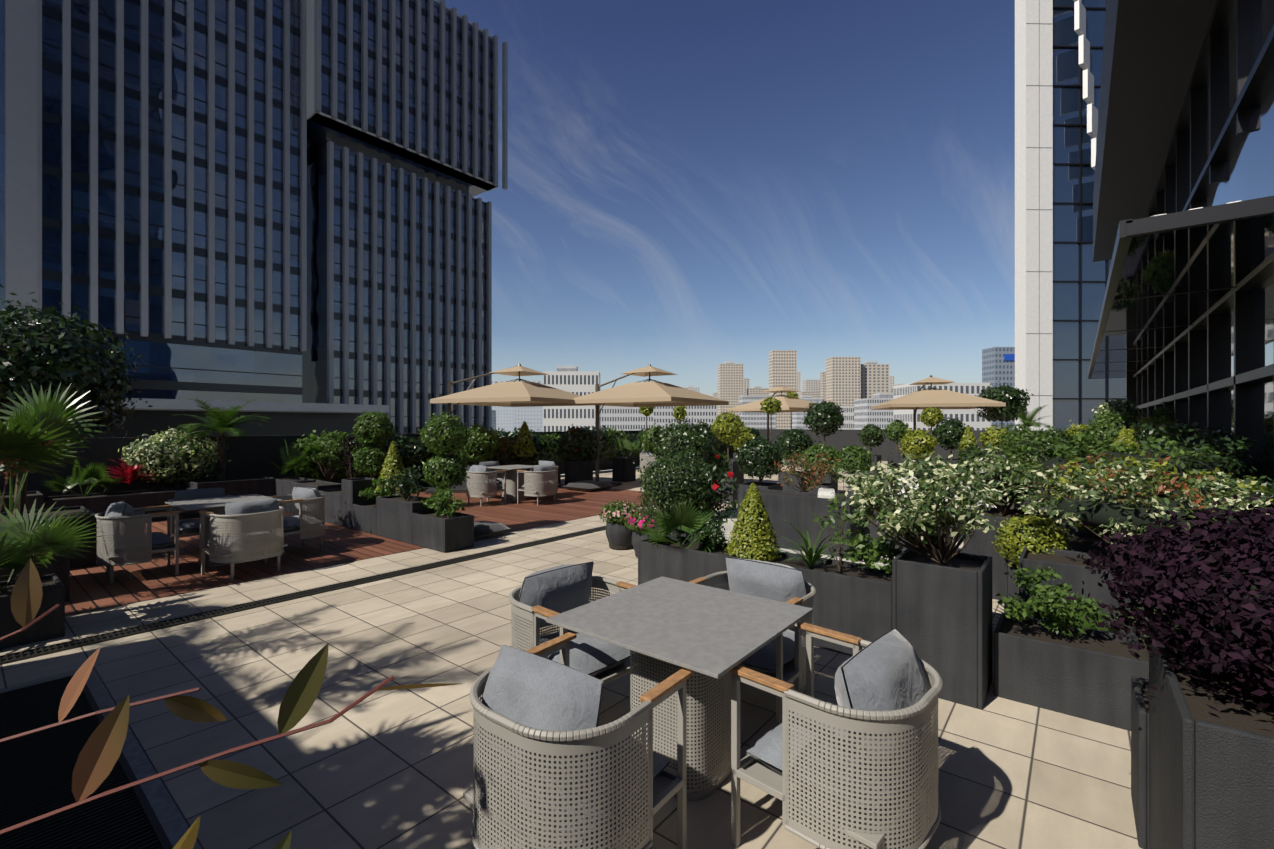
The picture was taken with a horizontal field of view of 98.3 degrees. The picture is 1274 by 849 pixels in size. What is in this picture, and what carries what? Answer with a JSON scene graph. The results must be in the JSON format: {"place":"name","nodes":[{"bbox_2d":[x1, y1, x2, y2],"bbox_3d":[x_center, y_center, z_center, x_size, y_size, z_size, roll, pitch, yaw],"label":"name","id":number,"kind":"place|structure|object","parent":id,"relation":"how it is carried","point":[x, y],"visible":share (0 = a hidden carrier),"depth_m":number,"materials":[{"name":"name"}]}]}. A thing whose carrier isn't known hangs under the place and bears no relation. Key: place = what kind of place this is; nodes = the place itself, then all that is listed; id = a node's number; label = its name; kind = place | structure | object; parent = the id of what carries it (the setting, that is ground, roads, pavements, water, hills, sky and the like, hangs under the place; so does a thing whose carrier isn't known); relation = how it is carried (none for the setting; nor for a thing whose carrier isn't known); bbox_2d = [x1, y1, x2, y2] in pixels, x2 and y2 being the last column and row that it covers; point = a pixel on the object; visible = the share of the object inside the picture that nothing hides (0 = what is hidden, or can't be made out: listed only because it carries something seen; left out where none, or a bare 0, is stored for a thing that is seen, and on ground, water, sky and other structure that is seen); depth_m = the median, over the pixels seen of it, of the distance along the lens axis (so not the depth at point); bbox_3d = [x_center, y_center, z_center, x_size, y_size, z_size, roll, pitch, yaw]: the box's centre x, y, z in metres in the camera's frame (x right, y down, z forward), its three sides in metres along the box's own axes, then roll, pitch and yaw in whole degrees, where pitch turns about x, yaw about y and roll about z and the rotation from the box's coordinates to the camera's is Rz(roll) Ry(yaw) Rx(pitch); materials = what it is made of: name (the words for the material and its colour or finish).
{"place":"outdoors","nodes":[
{"label":"outdoors","id":0,"kind":"place"},
{"bbox_2d":[0,0,497,488],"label":"facade","id":1,"kind":"structure","parent":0,"point":[309,365],"depth_m":53.16,"materials":[{"name":"blue glass"}]},
{"bbox_2d":[0,383,1125,632],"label":"plants","id":2,"kind":"object","parent":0,"point":[44,537],"visible":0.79,"depth_m":5.15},
{"bbox_2d":[602,501,636,519],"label":"flowers","id":3,"kind":"object","parent":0,"point":[618,514],"visible":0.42,"depth_m":7.33,"materials":[{"name":"pink plant"}]},
{"bbox_2d":[0,323,1273,674],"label":"shrub foliage","id":4,"kind":"object","parent":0,"point":[1100,515],"visible":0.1,"depth_m":5.94,"materials":[{"name":"green plant"}]},
{"bbox_2d":[438,0,1014,395],"label":"sky","id":5,"kind":"structure","parent":0,"point":[695,187],"materials":[{"name":"blue"}]},
{"bbox_2d":[960,458,1013,510],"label":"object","id":6,"kind":"object","parent":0,"point":[1012,506],"visible":0.02,"depth_m":9.09,"materials":[{"name":"white"}]},
{"bbox_2d":[1093,0,1216,261],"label":"overhang","id":7,"kind":"object","parent":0,"point":[1151,50],"visible":0.89,"depth_m":9.33,"materials":[{"name":"black metal"}]},
{"bbox_3d":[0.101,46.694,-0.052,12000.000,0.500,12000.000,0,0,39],"label":"city ground","id":8,"kind":"structure","parent":0,"visible":0},
{"bbox_2d":[81,410,361,437],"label":"tower base","id":9,"kind":"object","parent":8,"relation":"on","point":[145,422],"depth_m":44.09,"materials":[{"name":"black"}]},
{"bbox_2d":[102,398,388,412],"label":"tower ledge","id":10,"kind":"object","parent":9,"relation":"on","point":[181,405],"visible":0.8,"depth_m":40.55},
{"bbox_2d":[5,0,507,487],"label":"facade fins","id":11,"kind":"object","parent":8,"relation":"on","point":[23,148],"visible":0.71,"depth_m":54.65,"materials":[{"name":"grey metal"}]},
{"bbox_2d":[42,0,492,432],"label":"tower spandrels","id":12,"kind":"object","parent":8,"relation":"on","point":[49,117],"visible":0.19,"depth_m":52.14,"materials":[{"name":"black"}]},
{"bbox_2d":[492,410,495,430],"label":"skyline building","id":13,"kind":"structure","parent":8,"relation":"on","point":[494,420],"depth_m":1229.45,"materials":[{"name":"grey concrete"}]},
{"bbox_2d":[492,406,513,431],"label":"skyline building","id":14,"kind":"structure","parent":8,"relation":"on","point":[505,418],"depth_m":1491.90,"materials":[{"name":"white concrete"}]},
{"bbox_2d":[514,406,542,431],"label":"skyline building","id":15,"kind":"structure","parent":8,"relation":"on","point":[532,417],"depth_m":1294.41,"materials":[{"name":"white concrete"}]},
{"bbox_2d":[543,371,599,474],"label":"skyline building","id":16,"kind":"structure","parent":8,"relation":"on","point":[563,418],"depth_m":259.28,"materials":[{"name":"white concrete"}]},
{"bbox_2d":[557,366,577,370],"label":"roof box","id":17,"kind":"object","parent":16,"relation":"on","point":[567,368],"visible":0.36,"depth_m":261.24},
{"bbox_2d":[600,406,652,470],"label":"skyline building","id":18,"kind":"structure","parent":8,"relation":"on","point":[618,418],"depth_m":329.86,"materials":[{"name":"white concrete"}]},
{"bbox_2d":[653,397,716,428],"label":"skyline building","id":19,"kind":"structure","parent":8,"relation":"on","point":[663,416],"depth_m":380.89,"materials":[{"name":"white concrete"}]},
{"bbox_2d":[684,387,699,392],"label":"rooftop structure","id":20,"kind":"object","parent":8,"relation":"on","point":[696,389],"depth_m":1504.06,"materials":[{"name":"grey concrete"}]},
{"bbox_2d":[712,393,717,415],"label":"skyline building","id":21,"kind":"structure","parent":8,"relation":"on","point":[714,394],"depth_m":1104.05,"materials":[{"name":"beige concrete"}]},
{"bbox_2d":[718,364,743,418],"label":"skyline building","id":22,"kind":"structure","parent":8,"relation":"on","point":[731,383],"depth_m":903.89,"materials":[{"name":"beige concrete"}]},
{"bbox_2d":[744,378,749,394],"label":"skyline building","id":23,"kind":"structure","parent":8,"relation":"on","point":[746,383],"depth_m":1306.43,"materials":[{"name":"grey concrete"}]},
{"bbox_2d":[739,395,775,428],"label":"skyline building","id":24,"kind":"structure","parent":8,"relation":"on","point":[756,420],"depth_m":603.24,"materials":[{"name":"white concrete"}]},
{"bbox_2d":[747,388,768,395],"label":"skyline building","id":25,"kind":"structure","parent":8,"relation":"on","point":[755,391],"depth_m":904.95,"materials":[{"name":"beige concrete"}]},
{"bbox_2d":[769,350,796,428],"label":"skyline building","id":26,"kind":"structure","parent":8,"relation":"on","point":[783,368],"depth_m":805.28,"materials":[{"name":"beige concrete"}]},
{"bbox_2d":[797,372,800,395],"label":"skyline building","id":27,"kind":"structure","parent":8,"relation":"on","point":[799,381],"depth_m":1510.87,"materials":[{"name":"grey concrete"}]},
{"bbox_2d":[792,398,822,428],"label":"skyline building","id":28,"kind":"structure","parent":8,"relation":"on","point":[797,417],"depth_m":705.32,"materials":[{"name":"white concrete"}]},
{"bbox_2d":[798,392,819,397],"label":"skyline building","id":29,"kind":"structure","parent":8,"relation":"on","point":[813,394],"depth_m":957.48,"materials":[{"name":"beige concrete"}]},
{"bbox_2d":[803,380,819,391],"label":"skyline building","id":30,"kind":"structure","parent":8,"relation":"on","point":[811,385],"depth_m":1259.86,"materials":[{"name":"grey concrete"}]},
{"bbox_2d":[820,372,825,402],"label":"skyline building","id":31,"kind":"structure","parent":8,"relation":"on","point":[823,385],"depth_m":1008.36,"materials":[{"name":"beige concrete"}]},
{"bbox_2d":[826,357,860,405],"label":"skyline building","id":32,"kind":"structure","parent":8,"relation":"on","point":[843,381],"depth_m":757.00,"materials":[{"name":"beige concrete"}]},
{"bbox_2d":[837,406,853,429],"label":"skyline building","id":33,"kind":"structure","parent":8,"relation":"on","point":[848,416],"depth_m":484.46,"materials":[{"name":"white concrete"}]},
{"bbox_2d":[854,398,892,429],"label":"skyline building","id":34,"kind":"structure","parent":8,"relation":"on","point":[864,414],"depth_m":424.61,"materials":[{"name":"white concrete"}]},
{"bbox_2d":[873,393,892,397],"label":"roof box","id":35,"kind":"object","parent":34,"relation":"on","point":[883,395],"visible":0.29,"depth_m":426.67,"materials":[{"name":"grey concrete"}]},
{"bbox_2d":[861,364,888,398],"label":"skyline building","id":36,"kind":"structure","parent":8,"relation":"on","point":[874,378],"depth_m":767.93,"materials":[{"name":"beige concrete"}]},
{"bbox_2d":[863,361,876,363],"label":"roof box","id":37,"kind":"object","parent":36,"relation":"on","point":[870,362],"visible":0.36,"depth_m":769.95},
{"bbox_2d":[889,376,893,388],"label":"skyline building","id":38,"kind":"structure","parent":8,"relation":"on","point":[891,381],"depth_m":1162.93,"materials":[{"name":"grey concrete"}]},
{"bbox_2d":[893,383,991,429],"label":"skyline building","id":39,"kind":"structure","parent":8,"relation":"on","point":[972,418],"depth_m":304.40,"materials":[{"name":"white concrete"}]},
{"bbox_2d":[982,347,1014,429],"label":"skyline building","id":40,"kind":"structure","parent":8,"relation":"on","point":[996,367],"depth_m":426.87,"materials":[{"name":"blue glass"}]},
{"bbox_2d":[1004,354,1014,360],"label":"billboard","id":41,"kind":"object","parent":40,"relation":"attached to","point":[1009,357],"visible":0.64,"depth_m":426.21,"materials":[{"name":"blue"}]},
{"bbox_2d":[1015,0,1052,430],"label":"tower pier","id":42,"kind":"structure","parent":8,"relation":"on","point":[1034,190],"depth_m":71.20,"materials":[{"name":"white concrete"}]},
{"bbox_2d":[1026,23,1051,395],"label":"panel joints","id":43,"kind":"object","parent":42,"relation":"attached to","point":[1039,209],"visible":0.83,"depth_m":71.16,"materials":[{"name":"grey"}]},
{"bbox_2d":[1073,0,1097,169],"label":"balcony fins","id":44,"kind":"object","parent":42,"relation":"attached to","point":[1084,60],"visible":0.62,"depth_m":70.12,"materials":[{"name":"white metal"}]},
{"bbox_2d":[1053,0,1125,430],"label":"glass facade","id":45,"kind":"structure","parent":8,"relation":"on","point":[1066,227],"depth_m":71.91,"materials":[{"name":"blue glass"}]},
{"bbox_2d":[1053,6,1125,424],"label":"window mullions","id":46,"kind":"object","parent":45,"relation":"attached to","point":[1081,164],"visible":0.04,"depth_m":71.75,"materials":[{"name":"black metal"}]},
{"bbox_2d":[1154,0,1273,486],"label":"windows","id":47,"kind":"structure","parent":8,"relation":"on","point":[1247,167],"depth_m":6.30,"materials":[{"name":"black glass"}]},
{"bbox_2d":[1088,196,1273,378],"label":"canopy frame","id":48,"kind":"object","parent":47,"relation":"attached to","point":[1128,230],"visible":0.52,"depth_m":4.41,"materials":[{"name":"grey metal"}]},
{"bbox_2d":[1091,215,1273,378],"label":"glass","id":49,"kind":"object","parent":48,"relation":"attached to","point":[1236,253],"visible":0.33,"depth_m":5.89,"materials":[{"name":"glass"}]},
{"bbox_2d":[1151,200,1240,216],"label":"ceiling lights","id":50,"kind":"object","parent":47,"relation":"attached to","point":[1198,208],"visible":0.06,"depth_m":5.71},
{"bbox_2d":[1126,0,1273,480],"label":"hotel mullions","id":51,"kind":"object","parent":47,"relation":"attached to","point":[1140,388],"visible":0.29,"depth_m":7.52,"materials":[{"name":"black metal"}]},
{"bbox_3d":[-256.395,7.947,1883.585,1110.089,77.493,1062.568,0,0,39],"label":"skyline building","id":52,"kind":"object","parent":8,"relation":"on","visible":0},
{"bbox_2d":[492,380,542,383],"bbox_3d":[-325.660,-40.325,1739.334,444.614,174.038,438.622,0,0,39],"label":"roof box","id":53,"kind":"object","parent":52,"relation":"on","point":[498,381],"depth_m":1593.46,"materials":[{"name":"grey concrete"}]},
{"bbox_3d":[2.364,24.294,6.461,23.600,45.000,42.000,0,0,39],"label":"podium roof slab","id":54,"kind":"object","parent":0,"visible":0},
{"bbox_2d":[0,458,1141,848],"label":"terrace paving","id":55,"kind":"structure","parent":54,"relation":"on","point":[386,770],"depth_m":3.13,"materials":[{"name":"beige tile"}]},
{"bbox_2d":[0,669,201,848],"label":"planter rim","id":56,"kind":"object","parent":55,"relation":"on","point":[169,815],"depth_m":2.66,"materials":[{"name":"grey metal"}]},
{"bbox_2d":[0,546,530,663],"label":"drain grate","id":57,"kind":"object","parent":55,"relation":"in","point":[163,625],"depth_m":4.56,"materials":[{"name":"black metal"}]},
{"bbox_2d":[0,526,605,664],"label":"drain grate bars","id":58,"kind":"object","parent":55,"relation":"on","point":[395,574],"visible":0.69,"depth_m":5.19,"materials":[{"name":"metal"}]},
{"bbox_2d":[65,484,653,615],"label":"wood deck","id":59,"kind":"structure","parent":55,"relation":"on","point":[92,588],"depth_m":7.09,"materials":[{"name":"brown wood"}]},
{"bbox_2d":[95,500,182,583],"bbox_3d":[-5.581,1.270,6.164,0.689,0.832,0.690,0,0,43],"label":"chair","id":60,"kind":"object","parent":59,"relation":"on","point":[118,540],"visible":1,"depth_m":5.92,"materials":[{"name":"grey wicker"}]},
{"bbox_2d":[168,487,232,539],"bbox_3d":[-5.721,1.270,7.257,0.690,0.832,0.689,0,0,41],"label":"chair","id":61,"kind":"object","parent":59,"relation":"on","point":[189,526],"visible":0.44,"depth_m":7.19,"materials":[{"name":"grey"}]},
{"bbox_2d":[165,494,282,566],"bbox_3d":[-5.070,1.315,6.772,0.960,0.750,0.960,0,0,39],"label":"table","id":62,"kind":"object","parent":59,"relation":"on","point":[216,505],"visible":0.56,"depth_m":6.59,"materials":[{"name":"stone"}]},
{"bbox_2d":[199,498,287,580],"bbox_3d":[-4.446,1.270,6.278,0.690,0.832,0.689,0,0,33],"label":"chair","id":63,"kind":"object","parent":59,"relation":"on","point":[249,524],"visible":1,"depth_m":6.05,"materials":[{"name":"grey wicker"}]},
{"bbox_2d":[267,487,325,557],"bbox_3d":[-4.592,1.270,7.380,0.689,0.832,0.690,0,0,33],"label":"chair","id":64,"kind":"object","parent":59,"relation":"on","point":[305,501],"visible":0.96,"depth_m":7.32,"materials":[{"name":"grey wicker"}]},
{"bbox_2d":[465,465,507,506],"bbox_3d":[-3.217,1.270,11.614,0.689,0.832,0.690,0,0,41],"label":"chair","id":65,"kind":"object","parent":59,"relation":"on","point":[477,480],"visible":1,"depth_m":11.36,"materials":[{"name":"grey wicker"}]},
{"bbox_2d":[479,461,503,487],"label":"chair","id":66,"kind":"object","parent":59,"relation":"on","point":[492,463],"visible":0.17,"depth_m":12.77,"materials":[{"name":"grey"}]},
{"bbox_2d":[474,521,510,538],"bbox_3d":[-2.407,1.604,8.420,0.700,0.207,0.700,0,0,39],"label":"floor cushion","id":67,"kind":"object","parent":59,"relation":"on","point":[484,527],"visible":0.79,"depth_m":8.26,"materials":[{"name":"grey fabric"}]},
{"bbox_2d":[487,465,532,501],"bbox_3d":[-2.728,1.315,12.262,0.960,0.750,0.960,0,0,39],"label":"table","id":68,"kind":"object","parent":59,"relation":"on","point":[511,484],"visible":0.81,"depth_m":12.07,"materials":[{"name":"stone"}]},
{"bbox_2d":[425,364,600,493],"bbox_3d":[-3.353,0.050,14.399,3.617,3.272,3.352,0,0,27],"label":"parasol","id":69,"kind":"object","parent":59,"relation":"on","point":[520,393],"visible":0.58,"depth_m":13.75,"materials":[{"name":"beige fabric"}]},
{"bbox_2d":[516,464,557,505],"bbox_3d":[-2.100,1.270,11.771,0.690,0.832,0.689,0,0,38],"label":"chair","id":70,"kind":"object","parent":59,"relation":"on","point":[541,474],"visible":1,"depth_m":11.51,"materials":[{"name":"grey wicker"}]},
{"bbox_2d":[529,461,559,498],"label":"chair","id":71,"kind":"object","parent":59,"relation":"on","point":[554,465],"visible":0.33,"depth_m":12.85,"materials":[{"name":"grey"}]},
{"bbox_2d":[563,480,614,491],"bbox_3d":[-1.245,1.594,14.277,1.000,0.251,1.000,0,0,39],"label":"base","id":72,"kind":"object","parent":59,"relation":"on","point":[588,485],"visible":0.9,"depth_m":13.98,"materials":[{"name":"grey stone"}]},
{"bbox_2d":[0,429,1062,496],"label":"parapet wall","id":73,"kind":"structure","parent":55,"relation":"on","point":[247,456],"depth_m":11.73,"materials":[{"name":"black concrete"}]},
{"bbox_2d":[509,561,636,684],"bbox_3d":[-0.370,1.278,3.225,0.690,0.832,0.689,0,0,44],"label":"chair","id":74,"kind":"object","parent":55,"relation":"on","point":[537,599],"visible":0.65,"depth_m":3.15,"materials":[{"name":"grey"}]},
{"bbox_2d":[463,632,693,848],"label":"chair","id":75,"kind":"object","parent":55,"relation":"on","point":[562,769],"visible":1,"depth_m":1.87,"materials":[{"name":"grey wicker"}]},
{"bbox_2d":[606,522,650,557],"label":"round pots","id":76,"kind":"object","parent":55,"relation":"on","point":[619,535],"visible":0.5,"depth_m":7.37,"materials":[{"name":"grey concrete"}]},
{"bbox_2d":[0,284,1273,549],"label":"foliage","id":77,"kind":"object","parent":55,"relation":"on","point":[110,360],"depth_m":6.70,"materials":[{"name":"green plant"}]},
{"bbox_2d":[0,453,1273,848],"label":"planter boxes","id":78,"kind":"object","parent":55,"relation":"on","point":[1196,783],"visible":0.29,"depth_m":3.47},
{"bbox_2d":[0,477,1273,736],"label":"planter soil","id":79,"kind":"structure","parent":78,"relation":"in","point":[1246,715],"depth_m":3.40,"materials":[{"name":"brown soil"}]},
{"bbox_2d":[0,428,1219,514],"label":"shrubs","id":80,"kind":"object","parent":79,"relation":"on","point":[811,469],"visible":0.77,"depth_m":4.10,"materials":[{"name":"green plant"}]},
{"bbox_2d":[0,412,1273,679],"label":"plant branch","id":81,"kind":"object","parent":79,"relation":"on","point":[938,552],"visible":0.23,"depth_m":4.21,"materials":[{"name":"brown plant"}]},
{"bbox_2d":[0,604,394,834],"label":"plant branches","id":82,"kind":"object","parent":81,"relation":"attached to","point":[164,773],"visible":1,"depth_m":0.56,"materials":[{"name":"red plant"}]},
{"bbox_2d":[11,558,461,848],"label":"leaves","id":83,"kind":"object","parent":82,"relation":"attached to","point":[99,754],"visible":1,"depth_m":0.56,"materials":[{"name":"green plant"}]},
{"bbox_2d":[628,512,657,528],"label":"flowers","id":84,"kind":"object","parent":79,"relation":"on","point":[640,522],"visible":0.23,"depth_m":6.82,"materials":[{"name":"pink plant"}]},
{"bbox_2d":[561,428,732,508],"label":"flowers","id":85,"kind":"object","parent":79,"relation":"on","point":[716,486],"visible":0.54,"depth_m":5.82,"materials":[{"name":"red plant"}]},
{"bbox_2d":[118,396,1271,544],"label":"flowering shrubs","id":86,"kind":"object","parent":79,"relation":"on","point":[924,518],"visible":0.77,"depth_m":3.76,"materials":[{"name":"plant"}]},
{"bbox_2d":[290,402,1271,637],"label":"shrubs","id":87,"kind":"object","parent":79,"relation":"on","point":[869,555],"visible":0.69,"depth_m":8.02,"materials":[{"name":"green plant"}]},
{"bbox_2d":[336,434,1273,710],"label":"purple leaves","id":88,"kind":"object","parent":79,"relation":"on","point":[1164,572],"visible":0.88,"depth_m":1.71,"materials":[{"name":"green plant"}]},
{"bbox_2d":[375,392,1273,567],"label":"shrubs","id":89,"kind":"object","parent":79,"relation":"on","point":[754,498],"visible":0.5,"depth_m":4.76,"materials":[{"name":"green plant"}]},
{"bbox_2d":[631,416,1086,525],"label":"shrubs","id":90,"kind":"object","parent":79,"relation":"on","point":[664,458],"visible":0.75,"depth_m":8.52,"materials":[{"name":"green plant"}]},
{"bbox_2d":[997,461,1178,640],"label":"fern leaves","id":91,"kind":"object","parent":79,"relation":"on","point":[1115,611],"visible":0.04,"depth_m":3.21,"materials":[{"name":"plant"}]},
{"bbox_2d":[639,450,647,474],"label":"chair","id":92,"kind":"object","parent":55,"relation":"on","point":[642,453],"visible":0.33,"depth_m":18.50,"materials":[{"name":"grey"}]},
{"bbox_2d":[566,364,728,487],"bbox_3d":[0.101,0.054,14.642,3.667,3.280,3.110,0,0,34],"label":"parasol","id":93,"kind":"object","parent":55,"relation":"on","point":[648,394],"visible":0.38,"depth_m":14.02,"materials":[{"name":"beige fabric"}]},
{"bbox_2d":[644,452,660,470],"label":"chair","id":94,"kind":"object","parent":55,"relation":"on","point":[646,456],"visible":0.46,"depth_m":17.30,"materials":[{"name":"grey"}]},
{"bbox_2d":[546,576,812,800],"bbox_3d":[0.230,1.319,2.752,0.960,0.750,0.960,0,0,39],"label":"table","id":95,"kind":"object","parent":55,"relation":"on","point":[663,628],"visible":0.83,"depth_m":2.59,"materials":[{"name":"stone"}]},
{"bbox_2d":[689,557,819,723],"bbox_3d":[0.705,1.278,3.350,0.689,0.832,0.690,0,0,40],"label":"chair","id":96,"kind":"object","parent":55,"relation":"on","point":[782,656],"visible":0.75,"depth_m":3.28,"materials":[{"name":"grey fabric"}]},
{"bbox_2d":[726,385,814,463],"bbox_3d":[5.669,0.054,22.421,3.221,3.280,3.728,0,0,-37],"label":"parasol","id":97,"kind":"object","parent":55,"relation":"on","point":[791,404],"visible":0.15,"depth_m":21.76,"materials":[{"name":"beige fabric"}]},
{"bbox_2d":[707,509,962,565],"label":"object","id":98,"kind":"structure","parent":55,"relation":"on","point":[729,523],"depth_m":7.81,"materials":[{"name":"plant"}]},
{"bbox_2d":[818,476,959,541],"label":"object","id":99,"kind":"object","parent":98,"relation":"on","point":[824,492],"visible":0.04,"depth_m":7.20,"materials":[{"name":"plant"}]},
{"bbox_2d":[728,622,942,848],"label":"chair","id":100,"kind":"object","parent":55,"relation":"on","point":[857,764],"visible":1,"depth_m":1.98,"materials":[{"name":"grey wicker"}]},
{"bbox_2d":[870,375,1005,460],"bbox_3d":[9.572,0.054,18.110,3.110,3.280,3.776,0,0,13],"label":"parasol","id":101,"kind":"object","parent":55,"relation":"on","point":[934,398],"visible":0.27,"depth_m":16.85,"materials":[{"name":"beige fabric"}]},
{"bbox_3d":[-0.904,1.691,0.573,8.350,0.006,1.320,0,0,39],"label":"pavement pit grating","id":102,"kind":"object","parent":55,"relation":"on","visible":0},
{"bbox_2d":[0,675,172,848],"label":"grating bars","id":103,"kind":"object","parent":102,"relation":"on","point":[36,770],"visible":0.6,"depth_m":2.54,"materials":[{"name":"black metal"}]}
]}

